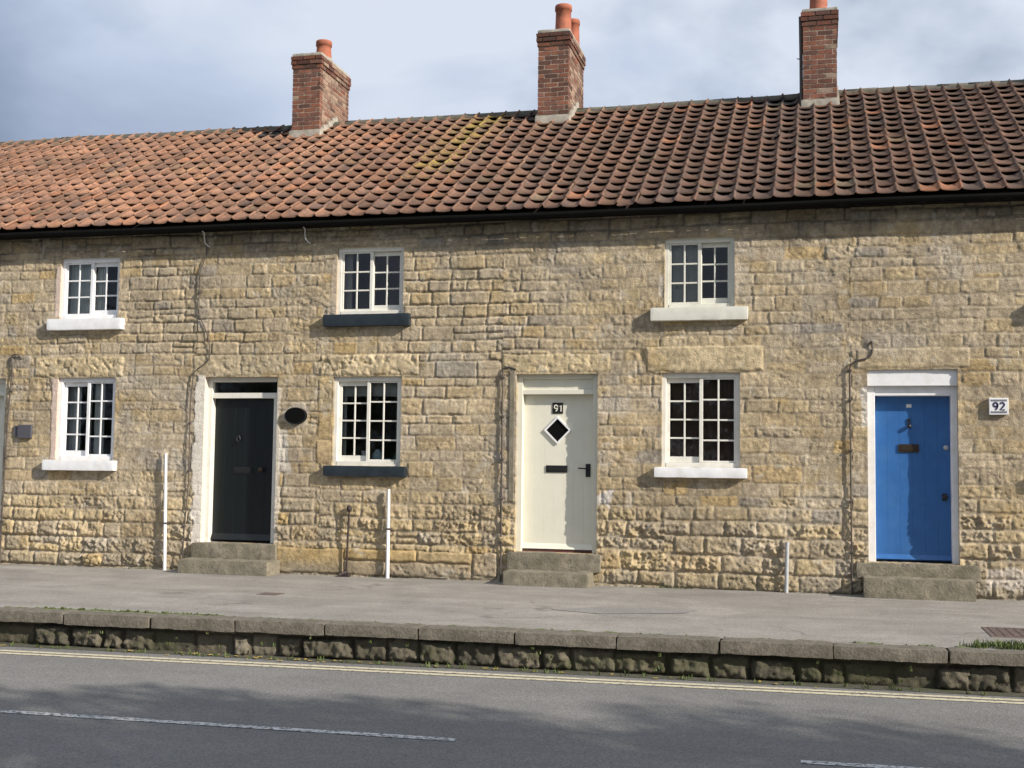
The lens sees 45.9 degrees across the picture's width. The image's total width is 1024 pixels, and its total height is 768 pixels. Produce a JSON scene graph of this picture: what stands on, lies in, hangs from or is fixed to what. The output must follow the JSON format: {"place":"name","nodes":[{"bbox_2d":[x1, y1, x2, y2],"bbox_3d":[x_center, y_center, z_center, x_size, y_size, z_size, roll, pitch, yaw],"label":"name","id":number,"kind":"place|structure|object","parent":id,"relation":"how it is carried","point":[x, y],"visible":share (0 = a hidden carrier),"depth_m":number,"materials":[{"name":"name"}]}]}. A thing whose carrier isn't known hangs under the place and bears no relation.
{"place":"outdoors","nodes":[
{"label":"outdoors","id":0,"kind":"place"},
{"bbox_2d":[371,449,382,461],"bbox_3d":[-1.786,0.971,16.116,0.170,0.200,0.170,0,-4,14],"label":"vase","id":1,"kind":"object","parent":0,"point":[377,454],"visible":0.65,"depth_m":16.05,"materials":[{"name":"ceramic"}]},
{"bbox_2d":[0,646,1023,767],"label":"road","id":2,"kind":"structure","parent":0,"point":[501,723],"depth_m":8.49,"materials":[{"name":"grey asphalt"}]},
{"bbox_2d":[0,710,456,740],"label":"white line","id":3,"kind":"object","parent":2,"relation":"on","point":[238,725],"visible":1,"depth_m":8.20,"materials":[{"name":"paint"}]},
{"bbox_2d":[0,621,1023,692],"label":"retaining wall","id":4,"kind":"structure","parent":2,"relation":"on","point":[970,677],"depth_m":10.66,"materials":[{"name":"grey stone"}]},
{"bbox_2d":[0,642,1023,696],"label":"gutter dirt","id":5,"kind":"structure","parent":2,"relation":"on","point":[873,687],"depth_m":10.54,"materials":[{"name":"brown soil"}]},
{"bbox_2d":[10,565,997,695],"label":"weeds","id":6,"kind":"object","parent":5,"relation":"on","point":[392,663],"visible":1,"depth_m":10.81,"materials":[{"name":"green plant"}]},
{"bbox_2d":[128,650,986,693],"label":"fallen leaves","id":7,"kind":"object","parent":5,"relation":"on","point":[359,661],"visible":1,"depth_m":10.96,"materials":[{"name":"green plant"}]},
{"bbox_2d":[0,652,1023,703],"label":"yellow line","id":8,"kind":"object","parent":2,"relation":"on","point":[526,678],"visible":1,"depth_m":10.15,"materials":[{"name":"paint"}]},
{"bbox_2d":[0,650,1023,700],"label":"yellow line","id":9,"kind":"object","parent":2,"relation":"on","point":[527,676],"visible":1,"depth_m":10.28,"materials":[{"name":"paint"}]},
{"bbox_2d":[801,760,922,767],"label":"white line","id":10,"kind":"object","parent":2,"relation":"on","point":[846,764],"visible":1,"depth_m":7.32,"materials":[{"name":"paint"}]},
{"bbox_2d":[0,564,1023,650],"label":"pavement","id":11,"kind":"structure","parent":0,"point":[843,618],"depth_m":12.79,"materials":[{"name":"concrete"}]},
{"bbox_2d":[0,39,350,569],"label":"stone cottage","id":12,"kind":"structure","parent":11,"relation":"on","point":[122,208],"depth_m":17.11,"materials":[{"name":"stone"}]},
{"bbox_2d":[0,396,3,479],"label":"door","id":13,"kind":"structure","parent":12,"relation":"in","point":[1,397],"depth_m":17.49,"materials":[{"name":"grey paint"}]},
{"bbox_2d":[0,354,21,559],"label":"wall cable","id":14,"kind":"object","parent":12,"relation":"attached to","point":[5,457],"depth_m":17.20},
{"bbox_2d":[14,425,32,437],"bbox_3d":[-6.939,0.674,17.167,0.295,0.190,0.040,0,-4,14],"label":"wall plaque","id":15,"kind":"object","parent":12,"relation":"attached to","point":[23,431],"depth_m":17.14,"materials":[{"name":"metal"}]},
{"bbox_2d":[67,387,81,450],"bbox_3d":[-6.250,0.540,17.287,0.215,1.200,0.028,0,-4,14],"label":"curtain","id":16,"kind":"object","parent":12,"relation":"hanging from","point":[72,413],"visible":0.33,"depth_m":17.29,"materials":[{"name":"grey fabric"}]},
{"bbox_2d":[42,377,116,470],"bbox_3d":[-6.014,0.556,16.995,1.128,1.320,0.254,0,-4,14],"label":"window","id":17,"kind":"structure","parent":12,"relation":"in","point":[70,460],"depth_m":17.01,"materials":[{"name":"white paint"}]},
{"bbox_2d":[69,264,90,313],"bbox_3d":[-6.164,-1.300,17.324,0.420,0.920,0.028,0,-4,14],"label":"curtain","id":18,"kind":"object","parent":12,"relation":"hanging from","point":[84,290],"visible":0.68,"depth_m":17.33,"materials":[{"name":"grey fabric"}]},
{"bbox_2d":[47,257,124,330],"bbox_3d":[-5.973,-1.274,17.118,1.185,1.050,0.254,0,-4,14],"label":"window","id":19,"kind":"structure","parent":12,"relation":"in","point":[105,319],"depth_m":17.13,"materials":[{"name":"white paint"}]},
{"bbox_2d":[93,384,105,453],"bbox_3d":[-5.831,0.533,17.107,0.155,1.200,0.028,0,-4,14],"label":"curtain","id":20,"kind":"object","parent":12,"relation":"hanging from","point":[97,422],"visible":0.67,"depth_m":17.11,"materials":[{"name":"grey fabric"}]},
{"bbox_2d":[97,267,105,309],"bbox_3d":[-5.849,-1.302,17.245,0.130,0.920,0.028,0,-4,14],"label":"curtain","id":21,"kind":"object","parent":12,"relation":"hanging from","point":[101,289],"visible":0.65,"depth_m":17.25,"materials":[{"name":"grey fabric"}]},
{"bbox_2d":[162,453,169,569],"bbox_3d":[-4.718,1.742,16.514,0.083,1.596,0.098,0,-4,14],"label":"white pipe","id":22,"kind":"object","parent":12,"relation":"attached to","point":[164,522],"visible":1,"depth_m":16.47,"materials":[{"name":"plastic"}]},
{"bbox_2d":[256,592,284,595],"bbox_3d":[-2.699,2.362,13.542,0.250,0.038,0.220,0,-4,14],"label":"stop tap cover","id":23,"kind":"object","parent":11,"relation":"on","point":[269,593],"visible":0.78,"depth_m":13.52,"materials":[{"name":"metal"}]},
{"bbox_2d":[338,505,351,576],"bbox_3d":[-2.182,2.048,15.800,0.147,0.930,0.130,0,-4,14],"label":"iron standpipe","id":24,"kind":"object","parent":11,"relation":"on","point":[345,573],"visible":1,"depth_m":15.81,"materials":[{"name":"brown metal"}]},
{"bbox_2d":[178,3,585,581],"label":"stone cottage","id":25,"kind":"structure","parent":11,"relation":"on","point":[409,213],"depth_m":16.19,"materials":[{"name":"stone"}]},
{"bbox_2d":[182,237,209,558],"bbox_3d":[-4.291,0.257,16.532,0.330,4.551,0.062,-1,-4,18],"label":"wall cable","id":26,"kind":"object","parent":25,"relation":"attached to","point":[189,423],"depth_m":16.54,"materials":[{"name":"plastic"}]},
{"bbox_2d":[210,399,273,541],"bbox_3d":[-3.664,1.170,16.524,0.915,1.944,0.115,0,-4,14],"label":"door","id":27,"kind":"structure","parent":25,"relation":"in","point":[243,451],"depth_m":16.55,"materials":[{"name":"black paint"}]},
{"bbox_2d":[284,407,306,423],"bbox_3d":[-2.886,0.425,16.159,0.306,0.226,0.054,0,-4,14],"label":"oval plaque","id":28,"kind":"object","parent":25,"relation":"attached to","point":[295,415],"visible":1,"depth_m":16.14,"materials":[{"name":"black metal"}]},
{"bbox_2d":[303,226,310,243],"bbox_3d":[-2.771,-1.994,16.252,0.069,0.216,0.159,-2,-5,33],"label":"wire hook","id":29,"kind":"object","parent":25,"relation":"hanging from","point":[305,235],"visible":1,"depth_m":16.27,"materials":[{"name":"grey metal"}]},
{"bbox_2d":[342,386,347,454],"bbox_3d":[-2.259,0.526,16.210,0.100,1.180,0.028,0,-4,14],"label":"curtain","id":30,"kind":"object","parent":25,"relation":"hanging from","point":[344,428],"visible":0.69,"depth_m":16.20,"materials":[{"name":"grey fabric"}]},
{"bbox_2d":[344,254,352,308],"bbox_3d":[-2.216,-1.324,16.333,0.140,0.930,0.028,0,-4,14],"label":"curtain","id":31,"kind":"object","parent":25,"relation":"hanging from","point":[348,281],"visible":0.63,"depth_m":16.33,"materials":[{"name":"grey fabric"}]},
{"bbox_2d":[323,376,406,476],"bbox_3d":[-1.905,0.555,15.963,1.137,1.335,0.253,0,-4,14],"label":"window","id":32,"kind":"structure","parent":25,"relation":"in","point":[343,465],"depth_m":15.98,"materials":[{"name":"white paint"}]},
{"bbox_2d":[323,246,410,326],"bbox_3d":[-1.897,-1.298,16.095,1.209,1.090,0.254,0,-4,14],"label":"window","id":33,"kind":"structure","parent":25,"relation":"in","point":[376,315],"depth_m":16.09,"materials":[{"name":"white paint"}]},
{"bbox_2d":[343,383,397,395],"bbox_3d":[-1.851,0.051,16.142,0.850,0.230,0.009,0,-4,14],"label":"roller blind","id":34,"kind":"object","parent":25,"relation":"attached to","point":[391,389],"visible":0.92,"depth_m":16.13,"materials":[{"name":"grey fabric"}]},
{"bbox_2d":[385,489,391,577],"bbox_3d":[-1.602,1.947,15.715,0.072,1.156,0.099,0,-4,14],"label":"white pipe","id":35,"kind":"object","parent":25,"relation":"attached to","point":[387,528],"visible":0.94,"depth_m":15.68,"materials":[{"name":"plastic"}]},
{"bbox_2d":[6,606,982,647],"bbox_3d":[-0.570,2.201,11.057,11.659,0.009,0.088,0,-4,13],"label":"moss","id":36,"kind":"object","parent":11,"relation":"on","point":[405,623],"visible":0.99,"depth_m":11.42,"materials":[{"name":"green plant"}]},
{"bbox_2d":[0,607,1023,666],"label":"kerb","id":37,"kind":"structure","parent":11,"relation":"on","point":[769,647],"depth_m":10.63,"materials":[{"name":"stone"}]},
{"bbox_2d":[553,607,695,613],"bbox_3d":[1.124,2.313,12.341,1.450,0.001,0.650,0,-4,14],"label":"pavement patch","id":38,"kind":"object","parent":11,"relation":"on","point":[608,610],"visible":1,"depth_m":12.36,"materials":[{"name":"grey asphalt"}]},
{"bbox_2d":[499,0,857,593],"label":"stone cottage","id":39,"kind":"structure","parent":11,"relation":"on","point":[606,341],"depth_m":15.10,"materials":[{"name":"stone"}]},
{"bbox_2d":[499,366,515,581],"bbox_3d":[-0.061,1.140,15.411,0.203,2.741,0.052,0,-4,14],"label":"wall cable","id":40,"kind":"object","parent":39,"relation":"attached to","point":[501,458],"depth_m":15.42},
{"bbox_2d":[522,395,592,552],"bbox_3d":[0.592,1.136,15.431,0.913,1.997,0.106,0,-4,14],"label":"door","id":41,"kind":"structure","parent":39,"relation":"in","point":[558,433],"depth_m":15.44,"materials":[{"name":"beige paint"}]},
{"bbox_2d":[671,245,697,301],"bbox_3d":[2.158,-1.340,15.235,0.380,0.920,0.028,0,-4,14],"label":"window pane","id":42,"kind":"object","parent":39,"relation":"hanging from","point":[677,290],"visible":0.64,"depth_m":15.23,"materials":[{"name":"grey glass"}]},
{"bbox_2d":[650,236,747,321],"bbox_3d":[2.329,-1.306,15.033,1.194,1.066,0.255,0,-4,14],"label":"window","id":43,"kind":"structure","parent":39,"relation":"in","point":[706,309],"depth_m":15.02,"materials":[{"name":"grey paint"}]},
{"bbox_2d":[654,373,746,478],"bbox_3d":[2.325,0.502,14.903,1.125,1.309,0.254,0,-4,14],"label":"window","id":44,"kind":"structure","parent":39,"relation":"in","point":[686,467],"depth_m":14.91,"materials":[{"name":"white paint"}]},
{"bbox_2d":[670,380,733,462],"bbox_3d":[2.371,0.477,15.083,0.910,1.200,0.028,0,-4,14],"label":"window pane","id":45,"kind":"structure","parent":44,"relation":"in","point":[710,428],"depth_m":15.08,"materials":[{"name":"black glass"}]},
{"bbox_2d":[784,542,788,592],"bbox_3d":[3.281,2.194,14.449,0.064,0.611,0.048,2,-4,-23],"label":"grey pipe","id":46,"kind":"object","parent":39,"relation":"attached to","point":[786,586],"visible":1,"depth_m":14.43,"materials":[{"name":"grey plastic"}]},
{"bbox_2d":[846,79,1023,601],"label":"stone cottage","id":47,"kind":"structure","parent":11,"relation":"on","point":[937,258],"depth_m":14.36,"materials":[{"name":"stone"}]},
{"bbox_2d":[848,341,872,594],"bbox_3d":[4.144,0.985,14.365,0.294,3.013,0.052,0,-4,14],"label":"wall cable","id":48,"kind":"object","parent":47,"relation":"attached to","point":[850,450],"depth_m":14.38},
{"bbox_2d":[875,396,951,561],"bbox_3d":[4.774,1.123,14.424,0.859,1.956,0.121,0,-4,14],"label":"door","id":49,"kind":"structure","parent":47,"relation":"in","point":[913,479],"depth_m":14.45,"materials":[{"name":"blue paint"}]},
{"bbox_2d":[989,398,1008,414],"bbox_3d":[5.642,0.260,14.037,0.210,0.196,0.047,0,-4,14],"label":"house number tile","id":50,"kind":"object","parent":47,"relation":"attached to","point":[998,406],"visible":1,"depth_m":14.02,"materials":[{"name":"white ceramic"}]},
{"bbox_2d":[959,637,1023,649],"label":"grass","id":51,"kind":"structure","parent":11,"relation":"on","point":[1018,645],"depth_m":10.07,"materials":[{"name":"green plant"}]},
{"bbox_2d":[981,627,1023,637],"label":"drain grate","id":52,"kind":"object","parent":11,"relation":"on","point":[1004,632],"visible":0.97,"depth_m":11.01,"materials":[{"name":"metal"}]},
{"bbox_2d":[0,0,1023,141],"label":"sky","id":53,"kind":"structure","parent":0,"point":[70,68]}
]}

